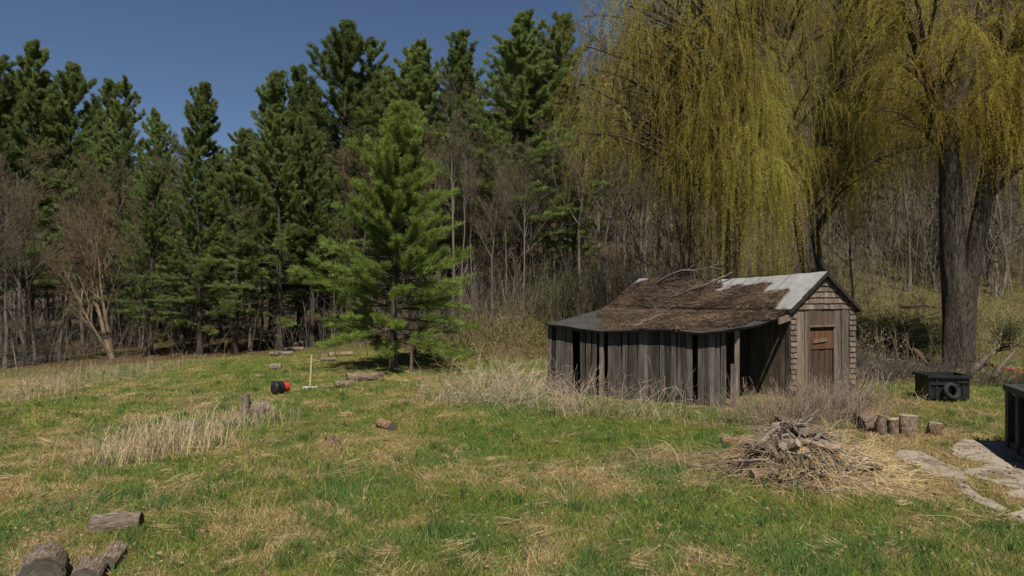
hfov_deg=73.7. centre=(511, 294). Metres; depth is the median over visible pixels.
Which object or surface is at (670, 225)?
bare tree
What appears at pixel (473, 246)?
bare tree
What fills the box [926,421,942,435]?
log round
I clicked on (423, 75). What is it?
pine tree
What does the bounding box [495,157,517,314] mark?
bare tree
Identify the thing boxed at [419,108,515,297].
bare tree
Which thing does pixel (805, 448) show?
log
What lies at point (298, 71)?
pine tree
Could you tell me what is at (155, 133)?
pine tree
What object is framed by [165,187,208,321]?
pine tree
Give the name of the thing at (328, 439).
log
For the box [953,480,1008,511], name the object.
rock
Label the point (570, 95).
bare tree
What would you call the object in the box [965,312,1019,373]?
fallen branch
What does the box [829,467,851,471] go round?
grey stick
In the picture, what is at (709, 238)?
bare tree
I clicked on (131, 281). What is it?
bare tree
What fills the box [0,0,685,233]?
sky
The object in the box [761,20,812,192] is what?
bare tree
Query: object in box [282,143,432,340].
bare tree
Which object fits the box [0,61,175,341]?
pine tree
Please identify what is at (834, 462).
grey stick
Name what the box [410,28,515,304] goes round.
pine tree
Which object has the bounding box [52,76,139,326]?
pine tree
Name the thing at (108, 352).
bare tree
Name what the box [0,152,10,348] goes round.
bare tree
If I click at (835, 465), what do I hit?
grey stick
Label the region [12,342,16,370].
stake
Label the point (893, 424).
log round
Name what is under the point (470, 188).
bare tree
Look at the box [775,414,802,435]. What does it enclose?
firewood
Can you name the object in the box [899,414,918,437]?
log round
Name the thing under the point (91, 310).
bare tree
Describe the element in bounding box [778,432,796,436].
grey stick
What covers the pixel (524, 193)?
bare tree
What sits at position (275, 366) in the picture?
log
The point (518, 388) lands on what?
dead canes
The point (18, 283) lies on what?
bare tree
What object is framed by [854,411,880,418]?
log
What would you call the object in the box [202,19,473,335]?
pine tree
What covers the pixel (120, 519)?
log
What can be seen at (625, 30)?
bare tree
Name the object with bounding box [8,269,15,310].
bare tree
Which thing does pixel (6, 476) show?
straw locks
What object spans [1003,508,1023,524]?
concrete slab
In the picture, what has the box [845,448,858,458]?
firewood
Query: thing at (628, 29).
bare tree
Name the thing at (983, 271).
bare tree
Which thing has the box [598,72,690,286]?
bare tree
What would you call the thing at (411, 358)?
fence post
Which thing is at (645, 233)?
bare tree
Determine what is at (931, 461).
rock
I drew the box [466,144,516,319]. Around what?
bare tree
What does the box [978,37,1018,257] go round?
bare tree
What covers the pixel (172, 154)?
pine tree
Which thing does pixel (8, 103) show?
pine tree
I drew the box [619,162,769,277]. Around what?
bare tree
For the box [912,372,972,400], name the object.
scrap tub
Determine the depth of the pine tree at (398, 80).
43.52 m
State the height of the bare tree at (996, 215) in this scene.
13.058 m
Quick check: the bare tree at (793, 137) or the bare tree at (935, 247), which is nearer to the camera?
the bare tree at (935, 247)
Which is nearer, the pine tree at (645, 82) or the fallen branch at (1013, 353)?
the fallen branch at (1013, 353)
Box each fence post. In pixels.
[410,346,412,371]
[413,348,416,365]
[481,337,483,358]
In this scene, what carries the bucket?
on the ground at (162, 356)
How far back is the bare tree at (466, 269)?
51.09 m
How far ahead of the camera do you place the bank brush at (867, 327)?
29.81 m
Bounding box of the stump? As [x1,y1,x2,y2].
[241,393,249,415]
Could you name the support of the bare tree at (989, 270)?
on the ground at (162, 356)
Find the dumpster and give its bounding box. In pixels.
[1003,384,1023,456]
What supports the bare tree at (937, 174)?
on the ground at (162, 356)
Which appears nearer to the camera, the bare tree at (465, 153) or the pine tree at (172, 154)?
the bare tree at (465, 153)
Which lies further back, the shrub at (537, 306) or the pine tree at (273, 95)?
the pine tree at (273, 95)
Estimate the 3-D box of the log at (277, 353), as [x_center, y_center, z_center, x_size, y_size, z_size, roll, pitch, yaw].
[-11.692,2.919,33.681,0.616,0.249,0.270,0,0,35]
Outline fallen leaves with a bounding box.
[0,258,1023,575]
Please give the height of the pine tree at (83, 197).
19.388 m
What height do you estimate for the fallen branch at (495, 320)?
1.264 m
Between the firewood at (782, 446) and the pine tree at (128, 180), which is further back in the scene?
the pine tree at (128, 180)
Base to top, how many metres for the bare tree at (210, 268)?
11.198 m
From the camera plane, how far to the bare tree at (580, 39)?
123.80 m
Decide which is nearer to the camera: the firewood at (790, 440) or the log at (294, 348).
the firewood at (790, 440)
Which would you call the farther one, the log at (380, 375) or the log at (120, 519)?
the log at (380, 375)
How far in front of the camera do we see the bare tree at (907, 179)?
49.32 m
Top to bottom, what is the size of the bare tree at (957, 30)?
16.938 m
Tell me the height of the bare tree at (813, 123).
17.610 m
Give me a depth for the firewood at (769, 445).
10.02 m
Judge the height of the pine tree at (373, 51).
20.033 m
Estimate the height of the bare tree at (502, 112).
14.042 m
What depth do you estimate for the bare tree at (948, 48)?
58.89 m
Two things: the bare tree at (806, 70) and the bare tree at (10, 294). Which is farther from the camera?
the bare tree at (806, 70)
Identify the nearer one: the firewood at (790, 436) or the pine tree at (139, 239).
the firewood at (790, 436)
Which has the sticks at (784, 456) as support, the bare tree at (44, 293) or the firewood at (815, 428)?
the firewood at (815, 428)
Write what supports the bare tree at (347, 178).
on the ground at (162, 356)
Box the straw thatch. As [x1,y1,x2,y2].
[0,269,1023,575]
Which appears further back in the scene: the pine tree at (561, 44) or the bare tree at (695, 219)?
the bare tree at (695, 219)
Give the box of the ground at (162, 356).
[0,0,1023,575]
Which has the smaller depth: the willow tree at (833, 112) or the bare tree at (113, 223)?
the willow tree at (833, 112)
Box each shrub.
[511,278,566,317]
[532,268,592,317]
[869,306,930,347]
[988,313,1023,345]
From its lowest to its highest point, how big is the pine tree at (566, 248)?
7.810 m
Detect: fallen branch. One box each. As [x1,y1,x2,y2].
[483,310,515,329]
[635,300,673,325]
[659,272,731,296]
[689,287,767,299]
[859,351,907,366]
[899,348,944,366]
[900,302,941,307]
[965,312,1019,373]
[990,345,1017,379]
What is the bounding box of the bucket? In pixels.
[270,381,289,394]
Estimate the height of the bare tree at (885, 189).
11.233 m
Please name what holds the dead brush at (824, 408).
on the ground at (162, 356)
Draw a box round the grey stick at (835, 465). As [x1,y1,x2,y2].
[808,463,866,470]
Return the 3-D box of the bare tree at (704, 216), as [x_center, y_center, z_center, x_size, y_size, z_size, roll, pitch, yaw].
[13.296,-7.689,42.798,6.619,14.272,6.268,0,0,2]
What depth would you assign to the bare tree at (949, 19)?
80.38 m
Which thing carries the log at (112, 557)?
on the ground at (162, 356)
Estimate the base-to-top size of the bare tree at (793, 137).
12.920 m
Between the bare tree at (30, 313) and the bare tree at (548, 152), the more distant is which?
the bare tree at (548, 152)
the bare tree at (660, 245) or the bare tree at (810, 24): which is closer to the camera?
the bare tree at (660, 245)
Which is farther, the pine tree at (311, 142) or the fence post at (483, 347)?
the pine tree at (311, 142)
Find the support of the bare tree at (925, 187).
on the ground at (162, 356)
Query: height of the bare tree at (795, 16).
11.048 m
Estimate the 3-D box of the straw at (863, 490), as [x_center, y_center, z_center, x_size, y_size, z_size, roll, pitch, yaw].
[4.401,2.203,9.791,4.672,1.073,4.220,0,0,0]
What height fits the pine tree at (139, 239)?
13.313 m
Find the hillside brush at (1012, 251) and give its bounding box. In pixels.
[329,128,1023,362]
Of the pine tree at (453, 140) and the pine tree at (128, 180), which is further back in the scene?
the pine tree at (128, 180)
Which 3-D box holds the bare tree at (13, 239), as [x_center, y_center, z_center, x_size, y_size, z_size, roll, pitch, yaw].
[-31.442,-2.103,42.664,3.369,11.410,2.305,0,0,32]
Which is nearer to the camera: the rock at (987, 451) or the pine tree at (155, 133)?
the rock at (987, 451)
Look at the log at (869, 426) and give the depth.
13.53 m
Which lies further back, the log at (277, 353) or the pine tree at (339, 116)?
the pine tree at (339, 116)
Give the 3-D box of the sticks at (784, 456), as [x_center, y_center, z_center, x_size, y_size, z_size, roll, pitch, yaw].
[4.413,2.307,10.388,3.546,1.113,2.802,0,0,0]
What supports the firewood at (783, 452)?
on the sticks at (784, 456)
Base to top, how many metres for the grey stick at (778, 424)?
0.122 m
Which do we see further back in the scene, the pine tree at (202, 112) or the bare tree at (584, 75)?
the bare tree at (584, 75)
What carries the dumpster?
on the ground at (162, 356)
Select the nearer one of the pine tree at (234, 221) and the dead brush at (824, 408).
the dead brush at (824, 408)
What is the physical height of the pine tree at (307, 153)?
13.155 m
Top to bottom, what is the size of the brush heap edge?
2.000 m
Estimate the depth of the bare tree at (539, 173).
37.08 m
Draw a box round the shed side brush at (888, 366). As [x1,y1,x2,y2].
[855,341,1023,387]
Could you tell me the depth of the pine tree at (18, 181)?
66.94 m
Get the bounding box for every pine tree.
[0,39,135,343]
[0,54,102,345]
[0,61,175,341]
[3,71,74,312]
[12,116,76,321]
[36,75,203,342]
[36,90,77,312]
[42,114,114,315]
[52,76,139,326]
[52,105,112,296]
[71,107,219,341]
[89,163,221,355]
[105,169,155,320]
[115,154,191,320]
[121,144,267,354]
[125,81,260,344]
[127,162,168,298]
[165,126,306,352]
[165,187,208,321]
[170,69,350,340]
[183,145,268,337]
[186,109,363,350]
[201,146,276,313]
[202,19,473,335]
[204,63,369,338]
[259,114,354,313]
[263,115,357,347]
[281,107,339,302]
[285,98,481,373]
[291,38,456,329]
[305,47,461,315]
[314,92,329,298]
[327,68,357,272]
[354,37,488,315]
[371,75,389,304]
[375,65,395,281]
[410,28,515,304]
[413,8,654,294]
[417,60,472,335]
[438,127,484,271]
[443,11,618,286]
[488,93,527,236]
[532,165,599,298]
[578,78,599,214]
[589,131,651,242]
[634,63,661,109]
[848,67,901,248]
[880,30,912,108]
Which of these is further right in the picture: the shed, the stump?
the shed
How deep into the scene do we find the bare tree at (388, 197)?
40.85 m
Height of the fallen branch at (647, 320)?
0.864 m
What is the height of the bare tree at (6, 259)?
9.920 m
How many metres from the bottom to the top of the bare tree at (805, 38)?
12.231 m
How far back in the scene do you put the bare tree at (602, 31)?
110.98 m
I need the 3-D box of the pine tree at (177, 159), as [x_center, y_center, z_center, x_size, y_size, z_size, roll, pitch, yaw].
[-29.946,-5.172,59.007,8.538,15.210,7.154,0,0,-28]
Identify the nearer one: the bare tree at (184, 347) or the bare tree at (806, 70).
the bare tree at (184, 347)
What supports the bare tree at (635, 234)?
on the ground at (162, 356)
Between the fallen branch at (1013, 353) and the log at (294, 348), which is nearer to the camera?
the fallen branch at (1013, 353)
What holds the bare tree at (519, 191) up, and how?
on the ground at (162, 356)
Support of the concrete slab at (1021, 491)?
on the ground at (162, 356)
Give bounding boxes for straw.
[551,437,740,474]
[654,404,1018,525]
[819,414,984,502]
[843,437,1020,493]
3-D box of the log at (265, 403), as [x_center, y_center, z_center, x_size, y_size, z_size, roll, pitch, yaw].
[-6.046,2.677,16.122,0.616,0.355,0.386,0,0,-20]
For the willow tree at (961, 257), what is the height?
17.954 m
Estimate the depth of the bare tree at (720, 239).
37.67 m
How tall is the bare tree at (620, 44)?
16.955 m
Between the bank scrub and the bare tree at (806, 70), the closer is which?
the bank scrub
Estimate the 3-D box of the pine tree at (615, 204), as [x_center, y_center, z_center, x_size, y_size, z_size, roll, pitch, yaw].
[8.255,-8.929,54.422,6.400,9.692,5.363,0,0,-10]
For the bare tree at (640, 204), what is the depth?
35.01 m
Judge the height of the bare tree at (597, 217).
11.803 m
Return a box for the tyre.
[943,383,959,399]
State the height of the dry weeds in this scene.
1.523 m
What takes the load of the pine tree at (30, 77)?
on the ground at (162, 356)
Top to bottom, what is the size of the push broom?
1.017 m
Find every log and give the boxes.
[16,541,69,575]
[71,555,108,575]
[87,512,143,535]
[100,540,127,571]
[170,422,199,434]
[249,401,269,414]
[269,352,280,355]
[269,363,281,369]
[273,351,292,355]
[284,347,303,350]
[294,341,303,346]
[319,357,335,360]
[325,436,336,441]
[328,351,352,356]
[335,380,354,387]
[346,372,377,381]
[365,371,383,378]
[375,418,396,430]
[719,435,755,445]
[749,466,778,481]
[792,446,809,456]
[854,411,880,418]
[855,413,889,431]
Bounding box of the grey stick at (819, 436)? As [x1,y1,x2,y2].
[813,432,825,441]
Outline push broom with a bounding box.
[304,355,317,388]
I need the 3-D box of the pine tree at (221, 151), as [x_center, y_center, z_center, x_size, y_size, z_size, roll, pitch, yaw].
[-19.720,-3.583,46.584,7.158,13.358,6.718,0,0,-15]
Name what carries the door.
in the shed
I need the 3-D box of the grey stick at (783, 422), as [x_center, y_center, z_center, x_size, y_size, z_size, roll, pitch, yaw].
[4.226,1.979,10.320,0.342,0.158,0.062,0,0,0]
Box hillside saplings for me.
[401,9,1023,330]
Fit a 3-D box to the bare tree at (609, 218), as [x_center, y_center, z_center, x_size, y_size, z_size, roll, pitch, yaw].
[5.867,-5.355,34.496,6.562,13.533,4.737,0,0,-5]
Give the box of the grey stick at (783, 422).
[780,421,793,424]
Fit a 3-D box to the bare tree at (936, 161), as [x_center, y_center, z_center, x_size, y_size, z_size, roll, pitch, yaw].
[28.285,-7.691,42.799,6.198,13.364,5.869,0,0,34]
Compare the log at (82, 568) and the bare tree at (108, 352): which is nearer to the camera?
the log at (82, 568)
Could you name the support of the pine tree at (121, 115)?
on the ground at (162, 356)
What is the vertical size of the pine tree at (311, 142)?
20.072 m
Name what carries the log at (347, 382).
on the ground at (162, 356)
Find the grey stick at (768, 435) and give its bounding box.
[761,426,785,440]
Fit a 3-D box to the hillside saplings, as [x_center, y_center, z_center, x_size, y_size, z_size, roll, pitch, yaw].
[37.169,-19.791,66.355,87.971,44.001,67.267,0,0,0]
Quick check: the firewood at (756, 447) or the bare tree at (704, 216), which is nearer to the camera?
the firewood at (756, 447)
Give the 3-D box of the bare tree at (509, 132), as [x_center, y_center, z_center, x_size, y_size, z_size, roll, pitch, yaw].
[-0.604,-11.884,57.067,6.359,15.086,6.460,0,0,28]
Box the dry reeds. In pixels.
[47,398,261,472]
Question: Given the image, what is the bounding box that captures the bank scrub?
[398,293,598,366]
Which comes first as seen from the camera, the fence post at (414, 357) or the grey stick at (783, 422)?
the grey stick at (783, 422)
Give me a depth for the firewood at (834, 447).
9.87 m
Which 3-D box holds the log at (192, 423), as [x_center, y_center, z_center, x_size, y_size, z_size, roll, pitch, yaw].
[-6.620,2.707,13.842,0.516,0.274,0.291,0,0,-5]
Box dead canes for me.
[365,341,699,421]
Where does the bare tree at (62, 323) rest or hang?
on the ground at (162, 356)
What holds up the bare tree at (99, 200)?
on the ground at (162, 356)
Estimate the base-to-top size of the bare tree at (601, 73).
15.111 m
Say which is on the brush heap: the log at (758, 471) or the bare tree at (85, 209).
the log at (758, 471)
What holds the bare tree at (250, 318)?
on the ground at (162, 356)
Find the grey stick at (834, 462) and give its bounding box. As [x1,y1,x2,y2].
[822,452,849,475]
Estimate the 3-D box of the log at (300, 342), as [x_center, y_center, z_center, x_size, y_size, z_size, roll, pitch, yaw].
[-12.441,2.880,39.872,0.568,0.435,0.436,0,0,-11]
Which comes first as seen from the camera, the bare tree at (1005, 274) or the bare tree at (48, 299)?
the bare tree at (1005, 274)
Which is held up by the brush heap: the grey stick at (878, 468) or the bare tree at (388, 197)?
the grey stick at (878, 468)
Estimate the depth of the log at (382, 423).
13.93 m
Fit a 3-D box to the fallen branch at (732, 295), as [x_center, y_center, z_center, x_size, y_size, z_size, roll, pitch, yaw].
[6.551,-0.132,20.155,0.962,0.617,2.757,0,0,-39]
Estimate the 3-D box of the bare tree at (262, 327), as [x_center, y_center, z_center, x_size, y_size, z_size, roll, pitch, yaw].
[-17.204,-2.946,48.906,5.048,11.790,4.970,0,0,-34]
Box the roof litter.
[592,276,790,330]
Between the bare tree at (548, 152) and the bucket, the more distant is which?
the bare tree at (548, 152)
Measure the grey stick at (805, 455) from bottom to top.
0.108 m
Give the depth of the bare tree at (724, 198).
36.84 m
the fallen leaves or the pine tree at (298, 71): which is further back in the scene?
the pine tree at (298, 71)
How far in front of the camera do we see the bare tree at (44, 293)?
56.74 m
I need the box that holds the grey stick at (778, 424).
[773,422,806,427]
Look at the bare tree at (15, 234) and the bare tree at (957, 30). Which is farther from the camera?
the bare tree at (957, 30)
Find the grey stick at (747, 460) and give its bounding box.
[739,458,769,462]
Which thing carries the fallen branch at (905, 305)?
on the ground at (162, 356)
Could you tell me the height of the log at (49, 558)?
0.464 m
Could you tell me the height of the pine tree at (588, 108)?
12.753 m
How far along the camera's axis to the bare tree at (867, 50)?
74.53 m
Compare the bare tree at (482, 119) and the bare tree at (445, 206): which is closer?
the bare tree at (482, 119)
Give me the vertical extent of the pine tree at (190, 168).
11.619 m
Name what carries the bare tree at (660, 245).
on the ground at (162, 356)
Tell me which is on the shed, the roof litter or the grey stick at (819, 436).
the roof litter
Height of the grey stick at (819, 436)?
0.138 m
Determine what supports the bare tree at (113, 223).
on the ground at (162, 356)
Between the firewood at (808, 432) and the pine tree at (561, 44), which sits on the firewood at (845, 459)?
the firewood at (808, 432)
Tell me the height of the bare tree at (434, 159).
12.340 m
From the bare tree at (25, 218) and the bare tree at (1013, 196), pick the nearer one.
the bare tree at (25, 218)
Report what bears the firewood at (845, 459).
on the sticks at (784, 456)
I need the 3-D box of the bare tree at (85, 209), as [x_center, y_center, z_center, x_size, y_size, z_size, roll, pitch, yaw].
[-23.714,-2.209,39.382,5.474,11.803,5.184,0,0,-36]
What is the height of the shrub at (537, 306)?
1.939 m
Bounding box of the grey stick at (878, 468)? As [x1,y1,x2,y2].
[850,465,882,473]
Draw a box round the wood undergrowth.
[0,228,1008,368]
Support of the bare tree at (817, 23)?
on the ground at (162, 356)
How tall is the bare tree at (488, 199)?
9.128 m
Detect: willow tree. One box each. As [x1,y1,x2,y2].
[543,0,816,278]
[723,0,973,272]
[842,0,1023,369]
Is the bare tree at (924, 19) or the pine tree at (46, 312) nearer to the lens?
the pine tree at (46, 312)
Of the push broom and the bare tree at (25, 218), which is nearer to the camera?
the push broom
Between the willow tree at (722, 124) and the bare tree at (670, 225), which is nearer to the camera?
the willow tree at (722, 124)
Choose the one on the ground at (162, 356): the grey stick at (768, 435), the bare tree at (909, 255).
the bare tree at (909, 255)
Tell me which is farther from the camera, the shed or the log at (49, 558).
the shed
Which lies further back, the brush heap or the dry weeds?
the dry weeds
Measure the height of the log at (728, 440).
0.176 m
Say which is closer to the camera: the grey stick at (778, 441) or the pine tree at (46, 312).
the grey stick at (778, 441)
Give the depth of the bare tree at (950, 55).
62.93 m
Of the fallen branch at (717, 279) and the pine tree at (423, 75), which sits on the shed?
the fallen branch at (717, 279)
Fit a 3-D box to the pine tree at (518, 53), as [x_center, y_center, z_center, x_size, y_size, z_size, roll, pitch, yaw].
[1.259,-8.159,40.049,13.568,16.603,14.458,0,0,25]
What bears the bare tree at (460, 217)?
on the ground at (162, 356)
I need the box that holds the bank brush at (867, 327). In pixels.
[832,244,1023,372]
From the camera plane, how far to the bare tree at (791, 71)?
68.55 m
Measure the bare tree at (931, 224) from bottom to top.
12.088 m
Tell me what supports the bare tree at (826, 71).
on the ground at (162, 356)
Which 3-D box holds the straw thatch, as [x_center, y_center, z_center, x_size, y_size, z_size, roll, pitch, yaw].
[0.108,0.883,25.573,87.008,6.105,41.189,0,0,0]
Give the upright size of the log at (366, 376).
0.335 m
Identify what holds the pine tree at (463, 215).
on the ground at (162, 356)
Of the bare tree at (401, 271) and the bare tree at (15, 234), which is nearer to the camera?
the bare tree at (15, 234)
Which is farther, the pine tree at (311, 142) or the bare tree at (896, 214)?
the pine tree at (311, 142)
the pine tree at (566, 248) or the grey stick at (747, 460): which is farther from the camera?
the pine tree at (566, 248)
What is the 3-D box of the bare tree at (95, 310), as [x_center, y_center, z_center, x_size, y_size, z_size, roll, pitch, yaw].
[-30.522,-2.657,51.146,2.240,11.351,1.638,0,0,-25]
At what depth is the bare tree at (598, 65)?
79.91 m
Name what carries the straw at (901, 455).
on the ground at (162, 356)
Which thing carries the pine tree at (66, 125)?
on the ground at (162, 356)
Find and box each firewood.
[746,427,776,450]
[754,440,775,449]
[763,440,782,462]
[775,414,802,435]
[776,441,786,450]
[778,449,786,456]
[786,438,800,453]
[786,438,802,446]
[788,434,811,438]
[800,436,840,454]
[801,427,824,437]
[809,424,820,437]
[834,453,853,464]
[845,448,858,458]
[855,460,878,472]
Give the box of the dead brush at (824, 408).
[658,355,929,433]
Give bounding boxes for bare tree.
[0,139,79,355]
[0,151,64,285]
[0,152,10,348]
[0,154,36,367]
[0,171,31,342]
[0,171,61,364]
[0,185,55,267]
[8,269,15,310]
[15,211,71,336]
[22,192,140,358]
[31,161,151,349]
[37,233,62,322]
[41,231,123,342]
[42,212,54,319]
[43,194,104,361]
[45,153,154,353]
[63,138,144,330]
[71,161,120,346]
[93,192,104,329]
[102,198,171,347]
[119,152,205,349]
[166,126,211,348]
[187,188,232,337]
[217,143,313,351]
[256,202,287,333]
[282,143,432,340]
[328,132,421,342]
[340,124,447,323]
[366,162,417,333]
[372,120,471,328]
[415,148,495,312]
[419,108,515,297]
[422,79,539,314]
[423,111,451,298]
[443,120,512,280]
[452,98,485,328]
[455,143,543,307]
[456,99,477,285]
[458,141,478,321]
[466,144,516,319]
[470,152,553,303]
[477,79,533,196]
[481,160,552,289]
[491,76,514,225]
[494,109,561,249]
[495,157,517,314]
[500,135,542,319]
[507,138,552,303]
[510,24,658,283]
[526,137,614,288]
[531,59,616,313]
[531,109,587,220]
[535,114,565,291]
[554,61,699,284]
[561,105,629,294]
[564,52,678,306]
[571,16,592,89]
[573,54,605,112]
[580,33,633,122]
[582,39,632,108]
[590,12,606,78]
[591,0,656,74]
[591,13,637,100]
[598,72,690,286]
[600,90,659,277]
[610,8,652,97]
[617,20,636,103]
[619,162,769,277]
[622,30,691,276]
[625,121,700,276]
[627,60,807,246]
[631,92,673,276]
[631,92,679,276]
[663,5,704,45]
[664,109,699,253]
[669,0,819,272]
[675,190,716,278]
[677,79,761,277]
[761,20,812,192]
[773,42,915,200]
[784,87,813,232]
[786,0,889,229]
[786,35,856,128]
[787,14,827,105]
[787,29,848,206]
[787,43,803,100]
[788,0,811,45]
[790,39,825,130]
[791,1,881,43]
[793,1,831,57]
[796,0,823,71]
[796,30,841,260]
[819,128,884,298]
[838,5,892,121]
[856,80,920,242]
[862,107,893,251]
[872,71,935,255]
[874,56,922,291]
[880,21,946,93]
[889,14,975,159]
[896,99,975,281]
[903,0,939,137]
[906,111,1023,296]
[907,160,972,292]
[911,70,1019,211]
[913,29,983,104]
[913,78,1002,272]
[923,3,988,56]
[928,106,963,288]
[932,0,987,95]
[961,120,984,296]
[968,59,990,273]
[973,69,992,286]
[977,112,998,254]
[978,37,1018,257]
[998,143,1023,225]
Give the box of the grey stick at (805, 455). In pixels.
[791,451,813,460]
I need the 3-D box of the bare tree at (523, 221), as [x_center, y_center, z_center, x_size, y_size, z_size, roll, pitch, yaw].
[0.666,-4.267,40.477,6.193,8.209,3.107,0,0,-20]
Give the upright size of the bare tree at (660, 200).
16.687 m
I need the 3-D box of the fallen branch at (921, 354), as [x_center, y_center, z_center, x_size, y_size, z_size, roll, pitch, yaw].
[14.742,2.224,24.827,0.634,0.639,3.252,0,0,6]
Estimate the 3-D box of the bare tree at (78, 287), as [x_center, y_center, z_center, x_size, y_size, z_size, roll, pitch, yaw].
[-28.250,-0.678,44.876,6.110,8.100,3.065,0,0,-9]
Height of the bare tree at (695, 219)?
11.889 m
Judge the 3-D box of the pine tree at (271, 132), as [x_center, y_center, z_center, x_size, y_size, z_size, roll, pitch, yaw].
[-13.505,-3.558,37.630,8.871,13.534,8.669,0,0,43]
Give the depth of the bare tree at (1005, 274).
38.32 m
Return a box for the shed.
[547,271,861,408]
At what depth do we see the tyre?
16.92 m
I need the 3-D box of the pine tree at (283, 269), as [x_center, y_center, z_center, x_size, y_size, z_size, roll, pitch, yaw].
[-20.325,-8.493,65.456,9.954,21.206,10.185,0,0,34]
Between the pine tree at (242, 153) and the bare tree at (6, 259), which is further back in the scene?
the pine tree at (242, 153)
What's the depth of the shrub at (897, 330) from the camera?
28.36 m
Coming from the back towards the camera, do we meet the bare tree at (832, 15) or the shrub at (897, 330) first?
the bare tree at (832, 15)
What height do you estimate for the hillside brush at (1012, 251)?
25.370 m
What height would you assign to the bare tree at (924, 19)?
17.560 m
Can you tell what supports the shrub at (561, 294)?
on the ground at (162, 356)
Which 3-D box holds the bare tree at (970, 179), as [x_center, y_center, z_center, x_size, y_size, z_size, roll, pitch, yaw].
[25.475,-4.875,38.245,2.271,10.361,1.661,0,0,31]
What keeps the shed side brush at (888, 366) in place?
on the ground at (162, 356)
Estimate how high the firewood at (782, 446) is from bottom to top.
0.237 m
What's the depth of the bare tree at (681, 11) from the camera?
91.00 m
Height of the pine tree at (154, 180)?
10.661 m
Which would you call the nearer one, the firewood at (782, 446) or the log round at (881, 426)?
the firewood at (782, 446)
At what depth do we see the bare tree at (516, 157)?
54.11 m
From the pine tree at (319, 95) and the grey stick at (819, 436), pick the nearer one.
the grey stick at (819, 436)
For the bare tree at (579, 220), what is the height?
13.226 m
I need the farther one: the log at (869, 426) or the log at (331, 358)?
the log at (331, 358)
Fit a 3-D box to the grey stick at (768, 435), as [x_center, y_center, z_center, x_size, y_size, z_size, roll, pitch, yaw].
[4.064,2.097,10.353,0.752,0.274,0.087,0,0,-23]
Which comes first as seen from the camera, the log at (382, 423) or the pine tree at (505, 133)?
the log at (382, 423)
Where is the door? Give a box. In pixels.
[810,327,832,396]
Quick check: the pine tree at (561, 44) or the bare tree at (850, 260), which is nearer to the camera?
the bare tree at (850, 260)
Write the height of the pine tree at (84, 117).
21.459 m
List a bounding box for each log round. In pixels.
[875,415,890,434]
[887,417,899,435]
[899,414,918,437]
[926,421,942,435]
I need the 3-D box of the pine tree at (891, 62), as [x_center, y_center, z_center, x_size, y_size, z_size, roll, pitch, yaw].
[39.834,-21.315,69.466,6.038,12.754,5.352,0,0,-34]
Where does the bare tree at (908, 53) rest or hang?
on the ground at (162, 356)
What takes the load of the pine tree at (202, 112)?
on the ground at (162, 356)
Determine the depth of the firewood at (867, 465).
9.94 m
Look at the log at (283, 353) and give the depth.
33.74 m
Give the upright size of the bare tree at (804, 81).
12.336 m
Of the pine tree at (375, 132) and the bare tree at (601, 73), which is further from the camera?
the bare tree at (601, 73)
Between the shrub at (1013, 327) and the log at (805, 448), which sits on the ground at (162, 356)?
the shrub at (1013, 327)
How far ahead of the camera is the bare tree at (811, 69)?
37.85 m
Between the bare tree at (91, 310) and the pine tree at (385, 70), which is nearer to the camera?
the bare tree at (91, 310)
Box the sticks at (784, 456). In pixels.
[679,409,934,492]
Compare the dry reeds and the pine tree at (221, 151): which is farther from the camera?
the pine tree at (221, 151)
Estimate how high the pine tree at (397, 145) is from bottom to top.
10.822 m
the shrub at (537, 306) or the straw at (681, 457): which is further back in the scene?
the shrub at (537, 306)
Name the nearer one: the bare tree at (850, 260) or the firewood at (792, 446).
the firewood at (792, 446)
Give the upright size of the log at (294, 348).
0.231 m
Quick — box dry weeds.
[0,336,358,430]
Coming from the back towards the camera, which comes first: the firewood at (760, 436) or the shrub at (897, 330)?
the shrub at (897, 330)
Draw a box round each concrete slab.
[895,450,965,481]
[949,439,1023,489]
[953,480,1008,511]
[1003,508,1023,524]
[1005,489,1023,498]
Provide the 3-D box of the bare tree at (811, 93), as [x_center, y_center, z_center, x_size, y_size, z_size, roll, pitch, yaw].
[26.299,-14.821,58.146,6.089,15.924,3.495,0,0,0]
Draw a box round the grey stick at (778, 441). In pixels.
[767,440,809,444]
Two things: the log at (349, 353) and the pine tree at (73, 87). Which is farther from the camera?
the pine tree at (73, 87)
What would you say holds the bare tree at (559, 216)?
on the ground at (162, 356)
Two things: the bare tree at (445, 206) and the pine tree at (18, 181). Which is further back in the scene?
the pine tree at (18, 181)
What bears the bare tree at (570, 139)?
on the ground at (162, 356)
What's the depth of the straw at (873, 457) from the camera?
10.05 m
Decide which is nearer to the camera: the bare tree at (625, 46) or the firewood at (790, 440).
the firewood at (790, 440)
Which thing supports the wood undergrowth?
on the ground at (162, 356)
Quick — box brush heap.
[707,433,889,496]
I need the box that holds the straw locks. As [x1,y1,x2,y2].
[0,358,1023,575]
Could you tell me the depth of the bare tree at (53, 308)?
59.32 m
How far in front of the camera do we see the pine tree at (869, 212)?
50.75 m

